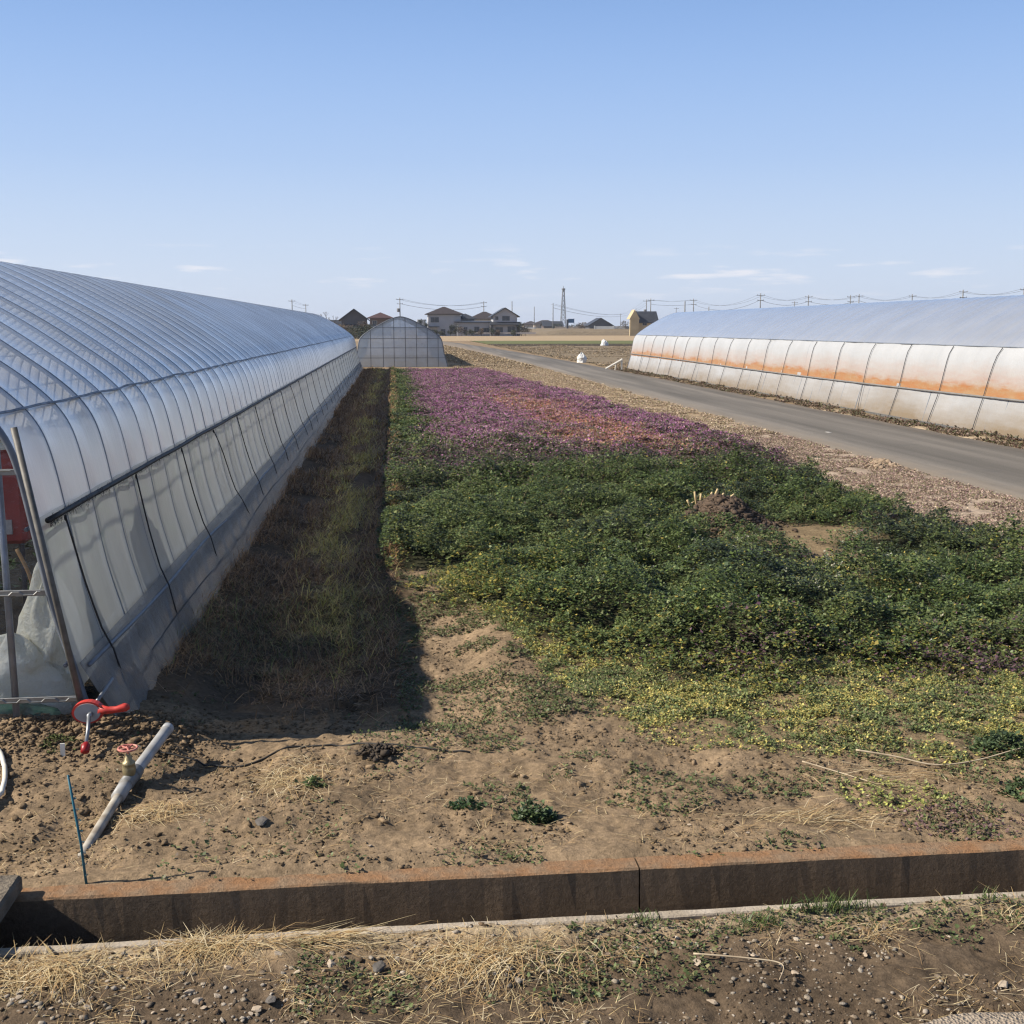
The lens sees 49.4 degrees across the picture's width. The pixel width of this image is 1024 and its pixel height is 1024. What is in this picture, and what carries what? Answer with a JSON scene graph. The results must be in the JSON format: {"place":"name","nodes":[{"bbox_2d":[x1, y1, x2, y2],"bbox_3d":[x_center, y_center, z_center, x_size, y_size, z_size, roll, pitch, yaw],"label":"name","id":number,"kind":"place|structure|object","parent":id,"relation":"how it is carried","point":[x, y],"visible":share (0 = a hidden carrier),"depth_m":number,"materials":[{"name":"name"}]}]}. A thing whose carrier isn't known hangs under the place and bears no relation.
{"place":"outdoors","nodes":[
{"label":"outdoors","id":0,"kind":"place"},
{"bbox_2d":[0,439,5,449],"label":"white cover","id":1,"kind":"object","parent":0,"point":[2,447],"visible":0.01,"depth_m":8.28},
{"bbox_2d":[355,336,634,340],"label":"dry field","id":2,"kind":"structure","parent":0,"point":[536,338],"depth_m":225.99,"materials":[{"name":"soil"}]},
{"bbox_2d":[357,321,370,328],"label":"shrub","id":3,"kind":"object","parent":2,"relation":"on","point":[358,323],"visible":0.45,"depth_m":224.93,"materials":[{"name":"green plant"}]},
{"bbox_2d":[467,332,535,333],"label":"wall","id":4,"kind":"structure","parent":2,"relation":"on","point":[507,333],"depth_m":288.30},
{"bbox_2d":[0,335,1023,1023],"bbox_3d":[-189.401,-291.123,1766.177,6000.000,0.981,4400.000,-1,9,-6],"label":"ground","id":5,"kind":"structure","parent":0,"point":[602,837],"depth_m":5.64,"materials":[{"name":"soil"}]},
{"bbox_2d":[0,748,7,796],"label":"garden hose","id":6,"kind":"object","parent":5,"relation":"on","point":[4,774],"visible":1,"depth_m":5.97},
{"bbox_2d":[0,450,31,605],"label":"heater","id":7,"kind":"object","parent":5,"relation":"on","point":[16,519],"visible":0.37,"depth_m":8.37,"materials":[{"name":"metal"}]},
{"bbox_2d":[0,540,35,589],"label":"crop rows","id":8,"kind":"object","parent":5,"relation":"on","point":[13,563],"visible":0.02,"depth_m":9.45,"materials":[{"name":"green plant"}]},
{"bbox_2d":[15,548,31,582],"bbox_3d":[-3.509,0.675,8.066,0.152,0.831,0.027,4,10,20],"label":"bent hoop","id":9,"kind":"object","parent":5,"relation":"on","point":[23,562],"visible":0.32,"depth_m":8.01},
{"bbox_2d":[0,703,60,715],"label":"tarpaulin","id":10,"kind":"object","parent":5,"relation":"on","point":[37,709],"visible":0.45,"depth_m":6.85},
{"bbox_2d":[0,633,75,714],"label":"plastic bundle","id":11,"kind":"object","parent":5,"relation":"on","point":[37,676],"visible":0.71,"depth_m":6.92,"materials":[{"name":"plastic"}]},
{"bbox_2d":[16,562,84,706],"bbox_3d":[-2.971,0.734,7.140,0.438,1.049,0.484,-1,9,-6],"label":"plastic bundle","id":12,"kind":"object","parent":5,"relation":"on","point":[36,626],"visible":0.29,"depth_m":7.00,"materials":[{"name":"plastic"}]},
{"bbox_2d":[37,733,79,753],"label":"leafy weed","id":13,"kind":"object","parent":5,"relation":"on","point":[52,737],"visible":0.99,"depth_m":6.42,"materials":[{"name":"green plant"}]},
{"bbox_2d":[60,743,65,755],"bbox_3d":[-2.546,1.362,6.312,0.026,0.105,0.006,-1,9,-6],"label":"plant label","id":14,"kind":"object","parent":5,"relation":"on","point":[62,749],"visible":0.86,"depth_m":6.31,"materials":[{"name":"white plastic"}]},
{"bbox_2d":[67,775,87,883],"bbox_3d":[-1.864,1.389,4.787,0.058,0.552,0.021,-1,9,-6],"label":"plant stake","id":15,"kind":"object","parent":5,"relation":"on","point":[79,834],"visible":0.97,"depth_m":4.78,"materials":[{"name":"teal plastic"}]},
{"bbox_2d":[0,932,209,1022],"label":"straw tuft","id":16,"kind":"object","parent":5,"relation":"on","point":[48,969],"visible":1,"depth_m":4.15,"materials":[{"name":"plant"}]},
{"bbox_2d":[77,722,173,857],"bbox_3d":[-2.022,1.405,5.738,0.128,0.288,1.362,0,9,2],"label":"water pipe","id":17,"kind":"object","parent":5,"relation":"on","point":[132,770],"visible":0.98,"depth_m":5.86,"materials":[{"name":"grey plastic"}]},
{"bbox_2d":[63,792,242,837],"bbox_3d":[-1.788,1.499,5.607,0.787,0.100,0.602,4,10,20],"label":"straw tuft","id":18,"kind":"object","parent":5,"relation":"on","point":[171,810],"visible":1,"depth_m":5.55,"materials":[{"name":"plant"}]},
{"bbox_2d":[0,261,362,725],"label":"greenhouse","id":19,"kind":"object","parent":5,"relation":"on","point":[156,441],"visible":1,"depth_m":9.78,"materials":[{"name":"plastic"}]},
{"bbox_2d":[71,677,129,753],"bbox_3d":[-2.422,1.189,6.519,0.314,0.286,0.477,-6,11,-33],"label":"curtain winder","id":20,"kind":"object","parent":19,"relation":"attached to","point":[87,712],"visible":1,"depth_m":6.46,"materials":[{"name":"red plastic"}]},
{"bbox_2d":[183,989,194,993],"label":"pebble","id":21,"kind":"object","parent":5,"relation":"on","point":[188,991],"visible":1,"depth_m":4.04,"materials":[{"name":"stone"}]},
{"bbox_2d":[192,997,202,1004],"bbox_3d":[-1.127,1.748,3.990,0.030,0.014,0.034,2,10,12],"label":"pebble","id":22,"kind":"object","parent":5,"relation":"on","point":[197,1000],"visible":1,"depth_m":3.98,"materials":[{"name":"stone"}]},
{"bbox_2d":[127,917,296,981],"bbox_3d":[-1.165,1.685,4.307,0.694,0.064,0.455,-1,9,-6],"label":"straw tuft","id":23,"kind":"object","parent":5,"relation":"on","point":[195,944],"visible":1,"depth_m":4.32,"materials":[{"name":"plant"}]},
{"bbox_2d":[251,1005,261,1011],"bbox_3d":[-0.903,1.756,3.929,0.039,0.016,0.028,-4,19,-12],"label":"pebble","id":24,"kind":"object","parent":5,"relation":"on","point":[257,1008],"visible":1,"depth_m":3.93,"materials":[{"name":"stone"}]},
{"bbox_2d":[255,816,267,825],"bbox_3d":[-1.212,1.496,5.382,0.055,0.020,0.079,5,19,9],"label":"pebble","id":25,"kind":"object","parent":5,"relation":"on","point":[261,821],"visible":1,"depth_m":5.37,"materials":[{"name":"stone"}]},
{"bbox_2d":[265,995,275,1003],"bbox_3d":[-0.864,1.740,3.972,0.040,0.020,0.058,-3,1,-39],"label":"pebble","id":26,"kind":"object","parent":5,"relation":"on","point":[270,999],"visible":1,"depth_m":3.96,"materials":[{"name":"stone"}]},
{"bbox_2d":[144,365,416,723],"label":"furrow grass","id":27,"kind":"structure","parent":5,"relation":"on","point":[372,406],"depth_m":11.24,"materials":[{"name":"green plant"}]},
{"bbox_2d":[216,739,366,813],"bbox_3d":[-1.175,1.438,5.981,0.781,0.146,1.089,-5,11,-29],"label":"straw tuft","id":28,"kind":"object","parent":5,"relation":"on","point":[290,778],"visible":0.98,"depth_m":5.94,"materials":[{"name":"plant"}]},
{"bbox_2d":[280,974,324,1015],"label":"straw tuft","id":29,"kind":"object","parent":5,"relation":"on","point":[294,995],"visible":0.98,"depth_m":4.00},
{"bbox_2d":[138,742,469,767],"bbox_3d":[-1.197,1.397,6.456,1.919,0.124,0.174,0,9,0],"label":"ground cable","id":30,"kind":"object","parent":5,"relation":"on","point":[256,761],"visible":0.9,"depth_m":6.42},
{"bbox_2d":[303,775,327,788],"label":"leafy weed","id":31,"kind":"object","parent":5,"relation":"on","point":[313,779],"visible":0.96,"depth_m":5.85,"materials":[{"name":"green plant"}]},
{"bbox_2d":[218,915,437,965],"bbox_3d":[-0.700,1.670,4.343,0.888,0.067,0.362,-1,9,-6],"label":"straw tuft","id":32,"kind":"object","parent":5,"relation":"on","point":[326,936],"visible":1,"depth_m":4.35,"materials":[{"name":"plant"}]},
{"bbox_2d":[0,857,658,957],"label":"drain channel","id":33,"kind":"object","parent":5,"relation":"on","point":[120,915],"visible":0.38,"depth_m":4.80,"materials":[{"name":"concrete"}]},
{"bbox_2d":[0,875,22,922],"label":"concrete slab","id":34,"kind":"structure","parent":33,"relation":"on","point":[11,887],"depth_m":4.61,"materials":[{"name":"concrete"}]},
{"bbox_2d":[327,959,335,967],"bbox_3d":[-0.684,1.702,4.192,0.035,0.018,0.033,7,12,37],"label":"pebble","id":35,"kind":"object","parent":5,"relation":"on","point":[330,962],"visible":0.99,"depth_m":4.19,"materials":[{"name":"stone"}]},
{"bbox_2d":[338,309,375,337],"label":"house","id":36,"kind":"structure","parent":5,"relation":"on","point":[352,317],"depth_m":236.43,"materials":[{"name":"grey"}]},
{"bbox_2d":[345,325,368,338],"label":"shrub","id":37,"kind":"object","parent":5,"relation":"on","point":[359,332],"visible":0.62,"depth_m":218.81,"materials":[{"name":"green plant"}]},
{"bbox_2d":[354,741,399,761],"bbox_3d":[-0.740,1.348,6.309,0.267,0.077,0.256,8,12,39],"label":"earth clod","id":38,"kind":"object","parent":5,"relation":"on","point":[378,750],"visible":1,"depth_m":6.28,"materials":[{"name":"soil"}]},
{"bbox_2d":[372,960,385,972],"bbox_3d":[-0.502,1.710,4.187,0.044,0.020,0.064,13,22,25],"label":"pebble","id":39,"kind":"object","parent":5,"relation":"on","point":[378,966],"visible":0.99,"depth_m":4.18,"materials":[{"name":"stone"}]},
{"bbox_2d":[367,312,392,325],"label":"house","id":40,"kind":"structure","parent":5,"relation":"on","point":[378,318],"depth_m":285.82,"materials":[{"name":"beige concrete"}]},
{"bbox_2d":[396,298,402,315],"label":"utility pole","id":41,"kind":"object","parent":5,"relation":"on","point":[398,309],"visible":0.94,"depth_m":334.15,"materials":[{"name":"concrete"}]},
{"bbox_2d":[403,300,482,309],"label":"power line","id":42,"kind":"object","parent":41,"relation":"attached to","point":[442,305],"visible":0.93,"depth_m":355.61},
{"bbox_2d":[357,316,447,366],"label":"greenhouse","id":43,"kind":"object","parent":5,"relation":"on","point":[399,341],"visible":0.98,"depth_m":67.11,"materials":[{"name":"plastic"}]},
{"bbox_2d":[417,307,463,335],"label":"house","id":44,"kind":"structure","parent":5,"relation":"on","point":[442,319],"depth_m":295.73,"materials":[{"name":"grey concrete"}]},
{"bbox_2d":[430,317,438,322],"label":"window","id":45,"kind":"structure","parent":44,"relation":"in","point":[432,319],"depth_m":295.29,"materials":[{"name":"grey glass"}]},
{"bbox_2d":[449,324,458,334],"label":"shrub","id":46,"kind":"object","parent":5,"relation":"on","point":[455,330],"visible":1,"depth_m":288.78,"materials":[{"name":"green plant"}]},
{"bbox_2d":[457,326,467,333],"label":"shrub","id":47,"kind":"object","parent":5,"relation":"on","point":[461,328],"visible":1,"depth_m":289.11,"materials":[{"name":"green plant"}]},
{"bbox_2d":[444,795,486,810],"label":"leafy weed","id":48,"kind":"object","parent":5,"relation":"on","point":[464,803],"visible":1,"depth_m":5.62,"materials":[{"name":"green plant"}]},
{"bbox_2d":[461,314,476,320],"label":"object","id":49,"kind":"structure","parent":5,"relation":"on","point":[465,317],"depth_m":303.57,"materials":[{"name":"grey concrete"}]},
{"bbox_2d":[454,321,491,335],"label":"annex building","id":50,"kind":"structure","parent":5,"relation":"on","point":[476,326],"depth_m":294.97,"materials":[{"name":"grey concrete"}]},
{"bbox_2d":[472,312,491,320],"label":"house","id":51,"kind":"structure","parent":5,"relation":"on","point":[482,316],"depth_m":340.50,"materials":[{"name":"grey concrete"}]},
{"bbox_2d":[353,912,618,1023],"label":"straw tuft","id":52,"kind":"object","parent":5,"relation":"on","point":[444,969],"visible":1,"depth_m":4.20,"materials":[{"name":"plant"}]},
{"bbox_2d":[488,308,520,335],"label":"house","id":53,"kind":"structure","parent":5,"relation":"on","point":[503,319],"depth_m":292.66,"materials":[{"name":"grey concrete"}]},
{"bbox_2d":[502,316,509,320],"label":"window","id":54,"kind":"structure","parent":53,"relation":"in","point":[504,318],"depth_m":292.56,"materials":[{"name":"grey glass"}]},
{"bbox_2d":[507,326,514,331],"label":"window","id":55,"kind":"structure","parent":53,"relation":"in","point":[509,328],"depth_m":293.13,"materials":[{"name":"grey glass"}]},
{"bbox_2d":[0,609,1023,882],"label":"soil clods","id":56,"kind":"object","parent":5,"relation":"on","point":[120,729],"visible":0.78,"depth_m":6.34,"materials":[{"name":"soil"}]},
{"bbox_2d":[0,725,1023,1023],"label":"loose straw","id":57,"kind":"object","parent":5,"relation":"on","point":[536,1015],"visible":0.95,"depth_m":4.27,"materials":[{"name":"plant"}]},
{"bbox_2d":[516,322,526,335],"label":"garden tree","id":58,"kind":"object","parent":5,"relation":"on","point":[520,326],"visible":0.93,"depth_m":291.87,"materials":[{"name":"green plant"}]},
{"bbox_2d":[511,798,557,825],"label":"leafy weed","id":59,"kind":"object","parent":5,"relation":"on","point":[536,812],"visible":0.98,"depth_m":5.48,"materials":[{"name":"green plant"}]},
{"bbox_2d":[101,344,1023,1018],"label":"scattered weeds","id":60,"kind":"object","parent":5,"relation":"on","point":[513,368],"visible":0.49,"depth_m":7.21,"materials":[{"name":"green plant"}]},
{"bbox_2d":[560,286,565,326],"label":"lattice tower","id":61,"kind":"structure","parent":5,"relation":"on","point":[562,312],"depth_m":589.72,"materials":[{"name":"metal"}]},
{"bbox_2d":[577,352,586,362],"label":"white sack","id":62,"kind":"object","parent":5,"relation":"on","point":[581,358],"visible":1,"depth_m":75.54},
{"bbox_2d":[605,359,622,369],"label":"white trestle","id":63,"kind":"object","parent":5,"relation":"on","point":[615,363],"visible":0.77,"depth_m":61.91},
{"bbox_2d":[579,933,655,978],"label":"straw tuft","id":64,"kind":"object","parent":5,"relation":"on","point":[625,957],"visible":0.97,"depth_m":4.26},
{"bbox_2d":[627,310,658,335],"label":"house","id":65,"kind":"structure","parent":5,"relation":"on","point":[640,321],"depth_m":295.61,"materials":[{"name":"beige"}]},
{"bbox_2d":[628,907,661,924],"bbox_3d":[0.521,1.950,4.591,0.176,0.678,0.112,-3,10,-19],"label":"grass tuft","id":66,"kind":"object","parent":5,"relation":"on","point":[642,917],"visible":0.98,"depth_m":4.54,"materials":[{"name":"green plant"}]},
{"bbox_2d":[693,958,700,965],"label":"pebble","id":67,"kind":"object","parent":5,"relation":"on","point":[698,962],"visible":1,"depth_m":4.20,"materials":[{"name":"stone"}]},
{"bbox_2d":[373,366,1023,720],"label":"field weeds","id":68,"kind":"object","parent":5,"relation":"on","point":[495,400],"visible":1,"depth_m":11.69,"materials":[{"name":"green plant"}]},
{"bbox_2d":[489,514,1019,648],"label":"white flower heads","id":69,"kind":"object","parent":68,"relation":"on","point":[838,564],"visible":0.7,"depth_m":9.89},
{"bbox_2d":[396,414,1023,667],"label":"dead stalks","id":70,"kind":"object","parent":5,"relation":"on","point":[655,514],"visible":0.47,"depth_m":13.86,"materials":[{"name":"plant"}]},
{"bbox_2d":[706,999,717,1004],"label":"pebble","id":71,"kind":"object","parent":5,"relation":"on","point":[713,1001],"visible":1,"depth_m":3.99,"materials":[{"name":"stone"}]},
{"bbox_2d":[631,493,816,540],"bbox_3d":[2.498,0.052,13.696,2.268,0.581,2.394,-1,9,-6],"label":"compost heap","id":72,"kind":"object","parent":5,"relation":"on","point":[739,508],"visible":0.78,"depth_m":13.42,"materials":[{"name":"soil"}]},
{"bbox_2d":[426,553,1023,778],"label":"chickweed","id":73,"kind":"object","parent":5,"relation":"on","point":[866,714],"visible":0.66,"depth_m":7.24,"materials":[{"name":"green plant"}]},
{"bbox_2d":[693,953,783,979],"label":"dry twig","id":74,"kind":"object","parent":5,"relation":"on","point":[705,954],"visible":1,"depth_m":4.23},
{"bbox_2d":[757,293,764,307],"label":"utility pole","id":75,"kind":"object","parent":5,"relation":"on","point":[760,295],"visible":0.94,"depth_m":289.94,"materials":[{"name":"concrete"}]},
{"bbox_2d":[692,295,756,309],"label":"power line","id":76,"kind":"object","parent":75,"relation":"attached to","point":[725,305],"visible":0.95,"depth_m":318.02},
{"bbox_2d":[730,909,814,933],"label":"grass tuft","id":77,"kind":"object","parent":5,"relation":"on","point":[761,920],"visible":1,"depth_m":4.50,"materials":[{"name":"green plant"}]},
{"bbox_2d":[690,790,939,844],"bbox_3d":[1.530,1.489,5.557,1.181,0.099,0.715,4,10,24],"label":"straw tuft","id":78,"kind":"object","parent":5,"relation":"on","point":[813,813],"visible":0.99,"depth_m":5.50,"materials":[{"name":"plant"}]},
{"bbox_2d":[627,295,1023,440],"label":"greenhouse","id":79,"kind":"object","parent":5,"relation":"on","point":[957,362],"visible":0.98,"depth_m":32.67,"materials":[{"name":"plastic"}]},
{"bbox_2d":[635,837,1023,920],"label":"drain channel","id":80,"kind":"object","parent":5,"relation":"on","point":[683,887],"visible":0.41,"depth_m":5.04,"materials":[{"name":"concrete"}]},
{"bbox_2d":[802,761,873,782],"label":"dry twig","id":81,"kind":"object","parent":5,"relation":"on","point":[832,770],"visible":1,"depth_m":6.06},
{"bbox_2d":[782,887,902,915],"bbox_3d":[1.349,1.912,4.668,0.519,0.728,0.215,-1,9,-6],"label":"grass tuft","id":82,"kind":"object","parent":5,"relation":"on","point":[835,904],"visible":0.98,"depth_m":4.61,"materials":[{"name":"green plant"}]},
{"bbox_2d":[793,904,934,968],"bbox_3d":[1.434,1.675,4.483,0.528,0.056,0.426,4,10,25],"label":"straw tuft","id":83,"kind":"object","parent":5,"relation":"on","point":[877,926],"visible":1,"depth_m":4.44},
{"bbox_2d":[835,458,915,471],"bbox_3d":[6.342,-0.855,19.351,0.995,0.201,1.501,-10,13,-45],"label":"earth mound","id":84,"kind":"object","parent":5,"relation":"on","point":[879,461],"visible":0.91,"depth_m":19.02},
{"bbox_2d":[833,775,953,812],"bbox_3d":[1.976,1.467,5.816,0.616,0.089,0.450,-1,9,-6],"label":"leafy weed","id":85,"kind":"object","parent":5,"relation":"on","point":[924,803],"visible":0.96,"depth_m":5.78,"materials":[{"name":"green plant"}]},
{"bbox_2d":[796,749,1017,803],"bbox_3d":[2.236,1.434,5.985,1.362,0.092,0.705,1,10,9],"label":"straw tuft","id":86,"kind":"object","parent":5,"relation":"on","point":[900,774],"visible":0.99,"depth_m":6.03,"materials":[{"name":"plant"}]},
{"bbox_2d":[856,747,1023,765],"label":"dry twig","id":87,"kind":"object","parent":5,"relation":"on","point":[859,750],"visible":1,"depth_m":6.22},
{"bbox_2d":[887,798,1023,841],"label":"leafy weed","id":88,"kind":"object","parent":5,"relation":"on","point":[956,816],"visible":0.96,"depth_m":5.44,"materials":[{"name":"green plant"}]},
{"bbox_2d":[939,883,1023,934],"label":"straw tuft","id":89,"kind":"object","parent":5,"relation":"on","point":[1018,918],"visible":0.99,"depth_m":4.58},
{"bbox_2d":[972,883,998,899],"bbox_3d":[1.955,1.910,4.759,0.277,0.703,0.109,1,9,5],"label":"grass tuft","id":90,"kind":"object","parent":5,"relation":"on","point":[988,896],"visible":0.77,"depth_m":4.69,"materials":[{"name":"green plant"}]},
{"bbox_2d":[967,725,1023,761],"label":"leafy weed","id":91,"kind":"object","parent":5,"relation":"on","point":[992,740],"visible":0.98,"depth_m":6.34,"materials":[{"name":"green plant"}]},
{"bbox_2d":[998,980,1007,987],"bbox_3d":[1.812,1.745,4.111,0.033,0.017,0.050,0,8,26],"label":"pebble","id":92,"kind":"object","parent":5,"relation":"on","point":[1003,983],"visible":1,"depth_m":4.10,"materials":[{"name":"stone"}]},
{"bbox_2d":[996,772,1023,801],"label":"leafy weed","id":93,"kind":"object","parent":5,"relation":"on","point":[1010,790],"visible":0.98,"depth_m":5.83,"materials":[{"name":"green plant"}]},
{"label":"utility pole","id":94,"kind":"object","parent":5,"relation":"on","visible":0},
{"bbox_2d":[552,304,619,316],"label":"power line","id":95,"kind":"object","parent":94,"relation":"attached to","point":[584,311],"visible":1,"depth_m":511.64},
{"bbox_2d":[0,898,1023,1023],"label":"fine gravel","id":96,"kind":"structure","parent":0,"point":[149,1004],"depth_m":4.11,"materials":[{"name":"stone"}]},
{"bbox_2d":[0,0,1023,326],"label":"sky","id":97,"kind":"structure","parent":0,"point":[333,157],"materials":[{"name":"blue"}]},
{"bbox_2d":[474,341,632,343],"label":"green field","id":98,"kind":"structure","parent":0,"point":[554,342],"depth_m":168.37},
{"bbox_2d":[491,344,631,345],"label":"dark field","id":99,"kind":"structure","parent":0,"point":[567,344],"depth_m":148.84,"materials":[{"name":"soil"}]},
{"bbox_2d":[510,346,631,363],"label":"stubble field","id":100,"kind":"structure","parent":0,"point":[606,359],"depth_m":96.09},
{"bbox_2d":[520,328,628,334],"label":"raised field","id":101,"kind":"structure","parent":0,"point":[561,331],"depth_m":323.62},
{"bbox_2d":[522,321,533,326],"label":"house","id":102,"kind":"structure","parent":101,"relation":"on","point":[528,324],"depth_m":611.48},
{"bbox_2d":[532,320,548,327],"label":"house","id":103,"kind":"structure","parent":101,"relation":"on","point":[537,324],"depth_m":552.12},
{"bbox_2d":[540,321,563,327],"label":"shed","id":104,"kind":"structure","parent":101,"relation":"on","point":[545,324],"depth_m":534.30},
{"bbox_2d":[583,318,613,328],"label":"house","id":105,"kind":"structure","parent":101,"relation":"on","point":[596,322],"depth_m":414.14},
{"bbox_2d":[594,326,628,328],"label":"wall","id":106,"kind":"structure","parent":101,"relation":"on","point":[607,327],"depth_m":340.36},
{"bbox_2d":[442,341,1023,500],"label":"road","id":107,"kind":"structure","parent":0,"point":[997,468],"depth_m":25.75,"materials":[{"name":"asphalt"}]},
{"bbox_2d":[920,1011,1023,1023],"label":"gravel track","id":108,"kind":"structure","parent":0,"point":[993,1018],"depth_m":3.90,"materials":[{"name":"gravel"}]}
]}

